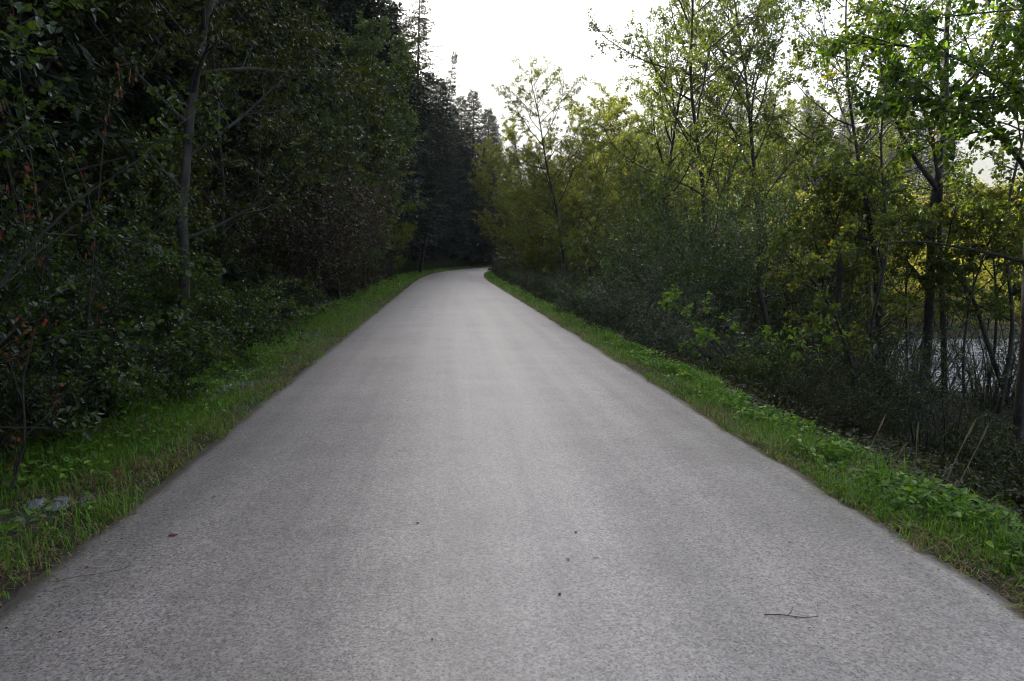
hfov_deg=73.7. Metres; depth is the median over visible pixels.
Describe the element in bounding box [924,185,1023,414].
alder sapling
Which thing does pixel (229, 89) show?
alder tree
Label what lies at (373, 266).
rust leaved bush
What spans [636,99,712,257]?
alder tree
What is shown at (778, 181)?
birch tree
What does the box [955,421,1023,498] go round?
dark bush
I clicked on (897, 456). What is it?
dry stalk
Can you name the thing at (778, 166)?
alder tree
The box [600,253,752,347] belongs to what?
dark bush
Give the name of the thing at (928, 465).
undergrowth
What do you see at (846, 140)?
birch tree
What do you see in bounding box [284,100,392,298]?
alder tree
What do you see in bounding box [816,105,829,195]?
spruce tree
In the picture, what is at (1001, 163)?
alder tree
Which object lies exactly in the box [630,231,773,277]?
willow tree
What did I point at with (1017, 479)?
dark bush
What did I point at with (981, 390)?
alder bush
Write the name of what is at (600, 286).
willow bush
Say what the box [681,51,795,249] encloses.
alder tree
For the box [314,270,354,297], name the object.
dark bush
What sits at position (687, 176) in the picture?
alder tree
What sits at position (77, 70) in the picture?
spruce tree
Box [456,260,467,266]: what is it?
hazel bush
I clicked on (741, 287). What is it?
willow tree
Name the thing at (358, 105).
spruce tree
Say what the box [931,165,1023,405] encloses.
alder sapling
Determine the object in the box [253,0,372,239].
spruce tree
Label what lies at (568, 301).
willow bush
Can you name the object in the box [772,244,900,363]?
alder bush
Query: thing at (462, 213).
spruce tree
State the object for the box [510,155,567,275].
birch tree
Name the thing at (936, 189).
alder tree
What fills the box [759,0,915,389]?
alder tree
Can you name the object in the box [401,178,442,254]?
spruce tree
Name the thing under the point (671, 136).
alder tree
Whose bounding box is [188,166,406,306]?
rust leaved bush
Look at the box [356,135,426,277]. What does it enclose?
alder tree
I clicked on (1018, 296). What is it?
alder sapling
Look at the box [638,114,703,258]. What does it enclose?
alder tree
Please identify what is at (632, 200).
alder tree
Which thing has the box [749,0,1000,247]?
alder tree
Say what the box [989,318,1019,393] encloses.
alder bush
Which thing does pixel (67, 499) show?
stone
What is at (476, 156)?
spruce tree
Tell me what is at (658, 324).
hazel bush
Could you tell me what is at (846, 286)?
willow tree
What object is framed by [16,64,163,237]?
spruce tree
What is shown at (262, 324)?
hazel bush
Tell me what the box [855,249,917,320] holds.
yellow bush
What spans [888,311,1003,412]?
alder bush
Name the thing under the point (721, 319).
dark bush
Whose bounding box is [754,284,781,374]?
dead trunk
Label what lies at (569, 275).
dark bush
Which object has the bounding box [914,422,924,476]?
dry stalk
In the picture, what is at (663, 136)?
alder tree
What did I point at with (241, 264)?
dark bush
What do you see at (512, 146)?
spruce tree
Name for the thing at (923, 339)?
alder bush
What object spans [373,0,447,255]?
spruce tree
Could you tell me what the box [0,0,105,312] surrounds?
spruce tree
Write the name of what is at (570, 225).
birch tree
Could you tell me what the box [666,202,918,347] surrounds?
willow tree
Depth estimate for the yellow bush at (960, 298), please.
25.10 m
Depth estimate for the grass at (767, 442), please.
4.88 m
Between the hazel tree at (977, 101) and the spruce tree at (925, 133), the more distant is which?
the spruce tree at (925, 133)
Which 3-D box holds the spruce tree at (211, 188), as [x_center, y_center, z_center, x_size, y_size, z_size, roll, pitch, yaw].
[-11.839,-14.508,22.765,9.436,26.070,8.884,-4,8,-32]
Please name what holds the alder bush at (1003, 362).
on the ground at (244, 406)
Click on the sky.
(484, 34)
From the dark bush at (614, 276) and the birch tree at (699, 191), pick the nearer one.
the dark bush at (614, 276)
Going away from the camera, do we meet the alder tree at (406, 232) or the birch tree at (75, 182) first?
the birch tree at (75, 182)
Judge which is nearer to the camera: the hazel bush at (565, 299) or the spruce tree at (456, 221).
the hazel bush at (565, 299)
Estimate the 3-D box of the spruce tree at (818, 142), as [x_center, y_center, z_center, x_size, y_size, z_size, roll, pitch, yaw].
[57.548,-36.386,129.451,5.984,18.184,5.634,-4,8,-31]
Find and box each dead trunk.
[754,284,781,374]
[826,254,856,374]
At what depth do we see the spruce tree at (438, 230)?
79.03 m
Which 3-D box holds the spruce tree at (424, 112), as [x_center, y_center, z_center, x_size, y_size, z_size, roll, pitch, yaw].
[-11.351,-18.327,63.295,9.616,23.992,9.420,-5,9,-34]
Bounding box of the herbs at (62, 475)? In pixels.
[0,272,426,549]
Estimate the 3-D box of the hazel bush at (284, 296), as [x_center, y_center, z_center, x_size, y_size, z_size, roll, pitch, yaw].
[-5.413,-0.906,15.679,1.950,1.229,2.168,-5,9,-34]
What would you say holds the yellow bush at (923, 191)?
on the ground at (244, 406)
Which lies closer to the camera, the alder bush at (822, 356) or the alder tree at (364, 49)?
the alder bush at (822, 356)
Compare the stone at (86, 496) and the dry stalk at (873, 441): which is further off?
the dry stalk at (873, 441)
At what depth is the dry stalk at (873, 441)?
5.17 m
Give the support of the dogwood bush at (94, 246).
on the ground at (244, 406)
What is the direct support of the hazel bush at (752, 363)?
on the ground at (244, 406)
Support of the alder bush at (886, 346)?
on the ground at (244, 406)
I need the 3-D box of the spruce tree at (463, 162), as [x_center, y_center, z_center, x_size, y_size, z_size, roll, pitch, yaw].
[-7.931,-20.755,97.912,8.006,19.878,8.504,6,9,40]
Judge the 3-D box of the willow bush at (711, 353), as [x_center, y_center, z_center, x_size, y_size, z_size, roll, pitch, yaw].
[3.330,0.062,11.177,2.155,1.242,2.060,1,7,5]
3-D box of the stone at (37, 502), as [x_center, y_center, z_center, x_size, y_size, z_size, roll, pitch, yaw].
[-3.103,1.069,4.445,0.130,0.051,0.087,5,9,37]
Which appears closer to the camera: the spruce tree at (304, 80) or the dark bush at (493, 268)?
the spruce tree at (304, 80)
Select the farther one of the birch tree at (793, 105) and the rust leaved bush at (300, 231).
the birch tree at (793, 105)
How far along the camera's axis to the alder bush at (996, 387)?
11.86 m
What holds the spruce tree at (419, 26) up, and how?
on the ground at (244, 406)
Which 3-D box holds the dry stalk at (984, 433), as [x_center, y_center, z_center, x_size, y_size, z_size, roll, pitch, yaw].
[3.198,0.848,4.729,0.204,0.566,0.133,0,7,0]
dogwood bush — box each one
[0,0,137,433]
[0,317,74,495]
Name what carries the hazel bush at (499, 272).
on the ground at (244, 406)
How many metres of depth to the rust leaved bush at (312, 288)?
20.34 m
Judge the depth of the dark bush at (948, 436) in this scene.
8.40 m
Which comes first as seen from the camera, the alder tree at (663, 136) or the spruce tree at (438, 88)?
the alder tree at (663, 136)
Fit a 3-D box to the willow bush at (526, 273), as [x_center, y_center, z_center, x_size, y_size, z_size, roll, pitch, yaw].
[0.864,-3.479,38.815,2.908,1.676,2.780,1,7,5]
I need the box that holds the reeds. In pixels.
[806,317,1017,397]
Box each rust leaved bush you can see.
[71,214,242,314]
[120,116,411,313]
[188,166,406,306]
[278,213,408,295]
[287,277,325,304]
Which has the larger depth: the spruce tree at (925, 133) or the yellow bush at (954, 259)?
the spruce tree at (925, 133)
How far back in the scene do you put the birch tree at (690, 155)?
70.51 m
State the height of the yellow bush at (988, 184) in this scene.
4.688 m
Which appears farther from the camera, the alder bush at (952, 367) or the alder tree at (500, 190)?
the alder tree at (500, 190)
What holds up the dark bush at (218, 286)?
on the ground at (244, 406)
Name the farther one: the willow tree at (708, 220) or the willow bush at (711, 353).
the willow tree at (708, 220)
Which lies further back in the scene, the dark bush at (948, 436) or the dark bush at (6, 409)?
the dark bush at (948, 436)
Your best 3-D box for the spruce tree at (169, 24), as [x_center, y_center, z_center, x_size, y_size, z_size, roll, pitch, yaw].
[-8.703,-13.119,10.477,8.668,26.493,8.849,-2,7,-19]
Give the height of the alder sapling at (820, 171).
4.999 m
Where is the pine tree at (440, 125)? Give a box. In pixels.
[413,50,458,271]
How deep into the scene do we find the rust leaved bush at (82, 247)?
13.55 m
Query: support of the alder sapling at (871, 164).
on the ground at (244, 406)
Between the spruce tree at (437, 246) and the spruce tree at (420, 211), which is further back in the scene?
the spruce tree at (437, 246)
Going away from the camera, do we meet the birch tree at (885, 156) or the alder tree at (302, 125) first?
the alder tree at (302, 125)
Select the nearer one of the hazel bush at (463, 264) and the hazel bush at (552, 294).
the hazel bush at (552, 294)
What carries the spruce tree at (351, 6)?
on the ground at (244, 406)
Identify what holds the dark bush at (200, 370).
on the ground at (244, 406)
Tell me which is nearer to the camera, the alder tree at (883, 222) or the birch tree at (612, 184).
the alder tree at (883, 222)
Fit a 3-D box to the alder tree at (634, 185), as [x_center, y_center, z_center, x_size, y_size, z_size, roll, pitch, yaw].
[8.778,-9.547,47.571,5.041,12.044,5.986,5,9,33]
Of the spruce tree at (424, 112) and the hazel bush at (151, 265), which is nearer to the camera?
the hazel bush at (151, 265)
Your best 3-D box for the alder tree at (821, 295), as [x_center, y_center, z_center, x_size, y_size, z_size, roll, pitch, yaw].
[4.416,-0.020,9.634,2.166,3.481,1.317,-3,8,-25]
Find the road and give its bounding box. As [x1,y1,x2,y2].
[0,267,1023,680]
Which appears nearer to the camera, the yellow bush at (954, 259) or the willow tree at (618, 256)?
the willow tree at (618, 256)
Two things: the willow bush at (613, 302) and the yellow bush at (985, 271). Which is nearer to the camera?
the willow bush at (613, 302)
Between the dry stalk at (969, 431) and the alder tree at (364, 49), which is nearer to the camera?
the dry stalk at (969, 431)
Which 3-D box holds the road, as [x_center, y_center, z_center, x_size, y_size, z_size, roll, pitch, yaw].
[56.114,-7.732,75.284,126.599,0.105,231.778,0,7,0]
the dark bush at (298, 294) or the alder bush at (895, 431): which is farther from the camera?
the dark bush at (298, 294)
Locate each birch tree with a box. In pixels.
[0,0,228,378]
[0,0,427,364]
[467,136,527,262]
[490,110,561,271]
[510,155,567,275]
[513,142,585,270]
[531,82,647,277]
[540,160,580,268]
[542,145,591,274]
[557,93,653,282]
[580,169,617,276]
[582,114,652,270]
[662,121,713,217]
[680,146,751,253]
[685,153,719,220]
[721,89,813,241]
[746,132,796,245]
[824,128,856,177]
[871,126,904,171]
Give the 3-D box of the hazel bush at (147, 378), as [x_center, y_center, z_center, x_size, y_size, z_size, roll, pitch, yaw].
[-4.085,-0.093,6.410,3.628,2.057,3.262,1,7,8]
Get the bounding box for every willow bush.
[490,256,517,265]
[496,261,529,277]
[502,265,551,283]
[507,267,543,287]
[547,276,632,316]
[551,256,710,335]
[555,281,627,309]
[582,277,692,336]
[620,292,731,355]
[646,306,786,374]
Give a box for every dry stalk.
[862,416,884,467]
[885,442,906,477]
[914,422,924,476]
[941,419,975,491]
[957,422,988,489]
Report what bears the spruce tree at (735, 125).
on the ground at (244, 406)
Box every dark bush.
[0,297,154,472]
[73,293,257,399]
[119,257,253,333]
[129,200,329,302]
[190,226,279,299]
[214,250,316,327]
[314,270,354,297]
[489,257,514,274]
[503,260,541,278]
[543,263,589,292]
[579,263,647,287]
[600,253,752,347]
[661,286,746,360]
[709,289,850,383]
[744,314,947,429]
[745,323,884,406]
[754,349,877,419]
[791,376,917,442]
[901,399,1023,480]
[933,410,1023,512]
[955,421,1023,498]
[962,409,1023,444]
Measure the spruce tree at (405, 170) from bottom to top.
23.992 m
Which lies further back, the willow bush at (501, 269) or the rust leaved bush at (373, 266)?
the willow bush at (501, 269)
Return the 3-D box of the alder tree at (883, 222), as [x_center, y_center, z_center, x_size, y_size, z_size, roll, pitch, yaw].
[5.575,-1.688,10.921,2.226,6.452,2.114,-2,7,-17]
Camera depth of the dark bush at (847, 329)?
11.57 m
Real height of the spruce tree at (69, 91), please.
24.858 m
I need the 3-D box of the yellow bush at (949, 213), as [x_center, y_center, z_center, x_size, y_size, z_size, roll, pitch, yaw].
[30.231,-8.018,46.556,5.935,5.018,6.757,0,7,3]
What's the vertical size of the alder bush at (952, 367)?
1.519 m
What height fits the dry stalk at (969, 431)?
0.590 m
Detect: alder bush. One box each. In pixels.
[751,278,913,378]
[758,298,969,422]
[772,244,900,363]
[800,280,922,403]
[823,255,946,380]
[863,362,993,450]
[864,283,1007,397]
[871,313,1023,479]
[885,336,973,425]
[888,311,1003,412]
[916,292,1019,411]
[927,294,1020,402]
[973,327,1018,396]
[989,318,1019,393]
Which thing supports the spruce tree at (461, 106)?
on the ground at (244, 406)
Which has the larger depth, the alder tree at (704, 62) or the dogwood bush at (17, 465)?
the alder tree at (704, 62)
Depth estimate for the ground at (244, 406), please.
5.36 m
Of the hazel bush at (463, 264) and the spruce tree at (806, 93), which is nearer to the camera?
the hazel bush at (463, 264)
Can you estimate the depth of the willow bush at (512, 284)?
34.59 m
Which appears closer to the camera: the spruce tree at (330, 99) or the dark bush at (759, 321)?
the dark bush at (759, 321)
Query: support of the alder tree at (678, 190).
on the ground at (244, 406)
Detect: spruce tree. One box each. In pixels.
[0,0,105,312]
[0,0,184,251]
[0,0,260,324]
[2,4,173,296]
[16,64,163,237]
[46,0,329,264]
[52,70,147,270]
[110,9,300,252]
[120,0,366,259]
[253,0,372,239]
[257,0,376,235]
[262,0,347,220]
[297,0,440,276]
[320,4,394,248]
[335,0,430,252]
[339,9,423,270]
[372,0,445,266]
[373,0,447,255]
[387,8,449,250]
[397,93,443,257]
[400,60,449,259]
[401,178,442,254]
[403,0,458,260]
[408,85,456,260]
[410,143,454,260]
[419,75,459,262]
[424,72,478,264]
[427,77,477,263]
[428,102,466,259]
[443,105,481,260]
[445,121,473,261]
[449,88,506,266]
[453,94,496,264]
[455,125,480,244]
[465,125,489,251]
[470,107,513,259]
[475,113,516,259]
[505,135,524,252]
[726,102,748,199]
[761,91,784,187]
[790,89,819,196]
[792,97,820,199]
[811,99,826,194]
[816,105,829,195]
[831,90,861,166]
[831,107,849,194]
[861,97,879,163]
[883,117,895,188]
[886,110,918,192]
[908,90,931,186]
[912,83,967,244]
[919,80,958,188]
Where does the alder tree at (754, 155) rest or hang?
on the ground at (244, 406)
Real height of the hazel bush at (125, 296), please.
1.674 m
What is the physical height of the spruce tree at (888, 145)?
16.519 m
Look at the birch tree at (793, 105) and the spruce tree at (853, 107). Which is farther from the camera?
the spruce tree at (853, 107)
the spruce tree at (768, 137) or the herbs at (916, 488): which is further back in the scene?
the spruce tree at (768, 137)
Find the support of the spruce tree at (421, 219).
on the ground at (244, 406)
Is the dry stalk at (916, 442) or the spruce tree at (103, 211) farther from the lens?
the spruce tree at (103, 211)
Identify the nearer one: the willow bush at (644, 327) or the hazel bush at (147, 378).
the hazel bush at (147, 378)
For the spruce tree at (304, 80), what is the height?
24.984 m
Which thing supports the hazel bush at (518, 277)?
on the ground at (244, 406)
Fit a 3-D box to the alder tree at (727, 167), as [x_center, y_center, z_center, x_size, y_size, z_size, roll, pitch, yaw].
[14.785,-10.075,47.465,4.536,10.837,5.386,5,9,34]
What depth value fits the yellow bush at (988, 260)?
36.57 m
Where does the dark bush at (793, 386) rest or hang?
on the ground at (244, 406)
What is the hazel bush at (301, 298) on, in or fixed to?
on the ground at (244, 406)
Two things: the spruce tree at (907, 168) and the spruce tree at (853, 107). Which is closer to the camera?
the spruce tree at (907, 168)
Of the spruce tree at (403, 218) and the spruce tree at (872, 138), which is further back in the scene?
the spruce tree at (872, 138)
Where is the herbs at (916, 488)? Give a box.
[486,272,1023,586]
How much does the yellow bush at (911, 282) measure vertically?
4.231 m
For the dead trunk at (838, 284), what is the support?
on the ground at (244, 406)
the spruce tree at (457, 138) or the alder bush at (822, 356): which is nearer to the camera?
the alder bush at (822, 356)
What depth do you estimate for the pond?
19.41 m
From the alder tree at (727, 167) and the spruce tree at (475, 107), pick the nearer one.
the alder tree at (727, 167)
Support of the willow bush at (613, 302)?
on the ground at (244, 406)
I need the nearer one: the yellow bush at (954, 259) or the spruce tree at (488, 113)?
the yellow bush at (954, 259)
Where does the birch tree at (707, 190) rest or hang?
on the ground at (244, 406)
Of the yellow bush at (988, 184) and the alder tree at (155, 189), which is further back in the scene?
the yellow bush at (988, 184)
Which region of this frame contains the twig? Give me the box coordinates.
[764,607,817,617]
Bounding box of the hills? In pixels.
[419,54,1023,199]
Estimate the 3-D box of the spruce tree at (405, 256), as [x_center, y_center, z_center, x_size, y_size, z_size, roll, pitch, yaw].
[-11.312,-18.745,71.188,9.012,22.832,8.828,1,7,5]
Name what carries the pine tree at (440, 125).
on the ground at (244, 406)
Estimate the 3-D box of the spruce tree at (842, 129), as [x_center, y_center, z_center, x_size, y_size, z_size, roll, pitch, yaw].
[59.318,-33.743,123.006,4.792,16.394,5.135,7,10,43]
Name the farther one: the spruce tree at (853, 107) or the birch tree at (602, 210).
the spruce tree at (853, 107)
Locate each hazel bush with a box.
[0,0,230,488]
[0,167,225,397]
[0,246,253,432]
[16,217,330,363]
[64,253,218,329]
[113,253,325,340]
[228,274,320,322]
[234,271,315,305]
[391,262,406,274]
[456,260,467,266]
[498,264,518,277]
[502,270,541,286]
[530,275,565,299]
[533,277,605,305]
[552,269,638,326]
[611,305,707,357]
[658,284,849,399]
[697,335,802,396]
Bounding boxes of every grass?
[483,271,1023,617]
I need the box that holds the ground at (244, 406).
[0,188,1023,608]
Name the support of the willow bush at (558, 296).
on the ground at (244, 406)
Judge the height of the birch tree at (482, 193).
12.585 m
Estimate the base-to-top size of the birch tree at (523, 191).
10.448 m
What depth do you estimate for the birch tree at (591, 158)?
34.44 m
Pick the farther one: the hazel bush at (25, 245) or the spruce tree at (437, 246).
the spruce tree at (437, 246)
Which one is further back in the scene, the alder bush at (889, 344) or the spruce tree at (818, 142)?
the spruce tree at (818, 142)
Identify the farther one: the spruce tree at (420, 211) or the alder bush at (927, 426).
the spruce tree at (420, 211)
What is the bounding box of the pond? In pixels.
[800,339,1018,393]
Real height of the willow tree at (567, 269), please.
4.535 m
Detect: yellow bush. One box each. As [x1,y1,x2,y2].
[743,198,824,253]
[781,235,945,325]
[783,191,811,214]
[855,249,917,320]
[888,242,1020,327]
[892,240,997,317]
[904,237,992,282]
[911,178,948,205]
[916,214,1023,283]
[917,189,994,236]
[972,258,1021,316]
[974,254,1021,324]
[975,176,1013,198]
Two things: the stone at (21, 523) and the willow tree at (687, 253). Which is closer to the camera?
the stone at (21, 523)
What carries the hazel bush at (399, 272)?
on the ground at (244, 406)
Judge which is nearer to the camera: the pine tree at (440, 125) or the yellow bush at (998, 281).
the yellow bush at (998, 281)
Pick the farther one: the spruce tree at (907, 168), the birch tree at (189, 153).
the spruce tree at (907, 168)
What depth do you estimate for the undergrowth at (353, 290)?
22.70 m
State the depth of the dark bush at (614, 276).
29.07 m
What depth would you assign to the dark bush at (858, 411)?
6.99 m
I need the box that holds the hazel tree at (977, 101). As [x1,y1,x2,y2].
[811,0,1023,476]
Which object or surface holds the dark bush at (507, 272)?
on the ground at (244, 406)
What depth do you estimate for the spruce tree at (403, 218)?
51.01 m
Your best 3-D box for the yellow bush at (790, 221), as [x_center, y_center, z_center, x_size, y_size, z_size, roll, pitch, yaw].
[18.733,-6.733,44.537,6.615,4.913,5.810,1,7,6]
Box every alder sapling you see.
[787,140,900,373]
[787,180,876,363]
[801,153,902,316]
[816,141,931,329]
[861,192,980,401]
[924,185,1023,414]
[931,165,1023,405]
[992,227,1023,300]
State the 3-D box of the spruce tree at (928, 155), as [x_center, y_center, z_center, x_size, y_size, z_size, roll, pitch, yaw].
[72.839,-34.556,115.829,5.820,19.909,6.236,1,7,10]
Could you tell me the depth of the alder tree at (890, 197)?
11.74 m
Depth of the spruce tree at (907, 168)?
117.83 m
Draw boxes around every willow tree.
[494,224,556,263]
[540,227,661,285]
[543,165,802,335]
[562,182,891,372]
[566,226,635,275]
[581,146,909,338]
[629,215,779,302]
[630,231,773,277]
[664,197,1020,364]
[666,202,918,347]
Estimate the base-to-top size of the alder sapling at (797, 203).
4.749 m
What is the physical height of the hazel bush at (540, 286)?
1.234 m
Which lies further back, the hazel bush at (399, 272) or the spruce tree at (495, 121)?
the spruce tree at (495, 121)
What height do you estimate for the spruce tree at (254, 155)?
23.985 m
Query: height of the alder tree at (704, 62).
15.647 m
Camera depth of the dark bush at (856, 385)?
9.45 m
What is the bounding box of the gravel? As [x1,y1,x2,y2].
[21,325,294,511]
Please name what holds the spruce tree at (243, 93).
on the ground at (244, 406)
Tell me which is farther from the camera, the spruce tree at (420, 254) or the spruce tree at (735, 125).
the spruce tree at (735, 125)
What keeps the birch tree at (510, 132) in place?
on the ground at (244, 406)
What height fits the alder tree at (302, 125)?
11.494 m
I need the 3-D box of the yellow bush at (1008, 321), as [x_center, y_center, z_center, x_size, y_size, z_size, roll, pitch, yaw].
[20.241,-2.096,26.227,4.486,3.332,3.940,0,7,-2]
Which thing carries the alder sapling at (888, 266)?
on the ground at (244, 406)
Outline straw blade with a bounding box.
[51,566,129,581]
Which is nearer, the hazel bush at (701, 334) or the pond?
the hazel bush at (701, 334)
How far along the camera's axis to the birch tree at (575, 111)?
41.35 m
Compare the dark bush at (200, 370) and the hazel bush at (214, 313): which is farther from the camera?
the hazel bush at (214, 313)
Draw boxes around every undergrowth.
[5,261,489,461]
[495,273,1023,531]
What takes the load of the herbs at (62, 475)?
on the ground at (244, 406)
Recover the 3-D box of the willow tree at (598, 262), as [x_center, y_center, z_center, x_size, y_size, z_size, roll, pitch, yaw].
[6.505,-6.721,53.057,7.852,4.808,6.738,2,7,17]
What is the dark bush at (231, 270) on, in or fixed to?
on the ground at (244, 406)
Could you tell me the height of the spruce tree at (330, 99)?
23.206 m
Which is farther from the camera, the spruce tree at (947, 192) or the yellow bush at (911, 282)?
the spruce tree at (947, 192)
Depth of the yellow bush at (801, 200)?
62.95 m
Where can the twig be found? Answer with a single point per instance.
(789, 615)
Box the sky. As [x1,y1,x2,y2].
[366,0,1023,120]
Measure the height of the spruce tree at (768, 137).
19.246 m
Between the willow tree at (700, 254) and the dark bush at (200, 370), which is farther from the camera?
the willow tree at (700, 254)
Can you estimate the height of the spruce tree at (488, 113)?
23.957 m
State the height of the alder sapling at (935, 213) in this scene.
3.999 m
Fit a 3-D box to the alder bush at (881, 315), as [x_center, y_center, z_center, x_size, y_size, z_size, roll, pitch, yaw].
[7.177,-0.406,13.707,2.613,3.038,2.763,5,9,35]
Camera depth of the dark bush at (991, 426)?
9.43 m
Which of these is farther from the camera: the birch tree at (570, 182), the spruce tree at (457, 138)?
the spruce tree at (457, 138)
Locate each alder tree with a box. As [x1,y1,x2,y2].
[0,0,216,317]
[48,0,346,288]
[127,0,358,240]
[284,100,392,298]
[290,9,428,289]
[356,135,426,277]
[488,47,613,280]
[491,156,543,263]
[580,0,759,299]
[584,0,790,283]
[592,78,691,280]
[609,117,669,265]
[612,129,665,244]
[635,137,690,245]
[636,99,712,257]
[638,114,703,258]
[659,0,860,273]
[668,128,703,213]
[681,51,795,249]
[694,116,754,244]
[730,118,772,237]
[739,107,804,226]
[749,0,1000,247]
[753,213,873,438]
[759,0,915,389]
[783,0,1023,395]
[805,8,938,398]
[872,167,1014,409]
[941,0,1023,414]
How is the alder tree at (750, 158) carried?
on the ground at (244, 406)
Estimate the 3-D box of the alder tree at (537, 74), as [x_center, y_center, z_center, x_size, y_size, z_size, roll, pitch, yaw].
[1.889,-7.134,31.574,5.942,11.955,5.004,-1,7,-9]
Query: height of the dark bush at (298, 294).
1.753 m
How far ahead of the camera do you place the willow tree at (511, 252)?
57.82 m
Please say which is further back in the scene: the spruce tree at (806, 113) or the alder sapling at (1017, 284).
the spruce tree at (806, 113)
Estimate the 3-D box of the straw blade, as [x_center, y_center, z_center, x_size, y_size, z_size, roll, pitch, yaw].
[-2.126,1.183,3.450,0.345,0.006,0.026,-4,8,-28]
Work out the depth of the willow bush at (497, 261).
60.82 m
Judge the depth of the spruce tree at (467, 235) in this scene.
85.64 m
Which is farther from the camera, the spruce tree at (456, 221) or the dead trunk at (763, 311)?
the spruce tree at (456, 221)
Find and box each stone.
[14,517,25,524]
[27,499,44,509]
[53,496,70,501]
[79,495,91,500]
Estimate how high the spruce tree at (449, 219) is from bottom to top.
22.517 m

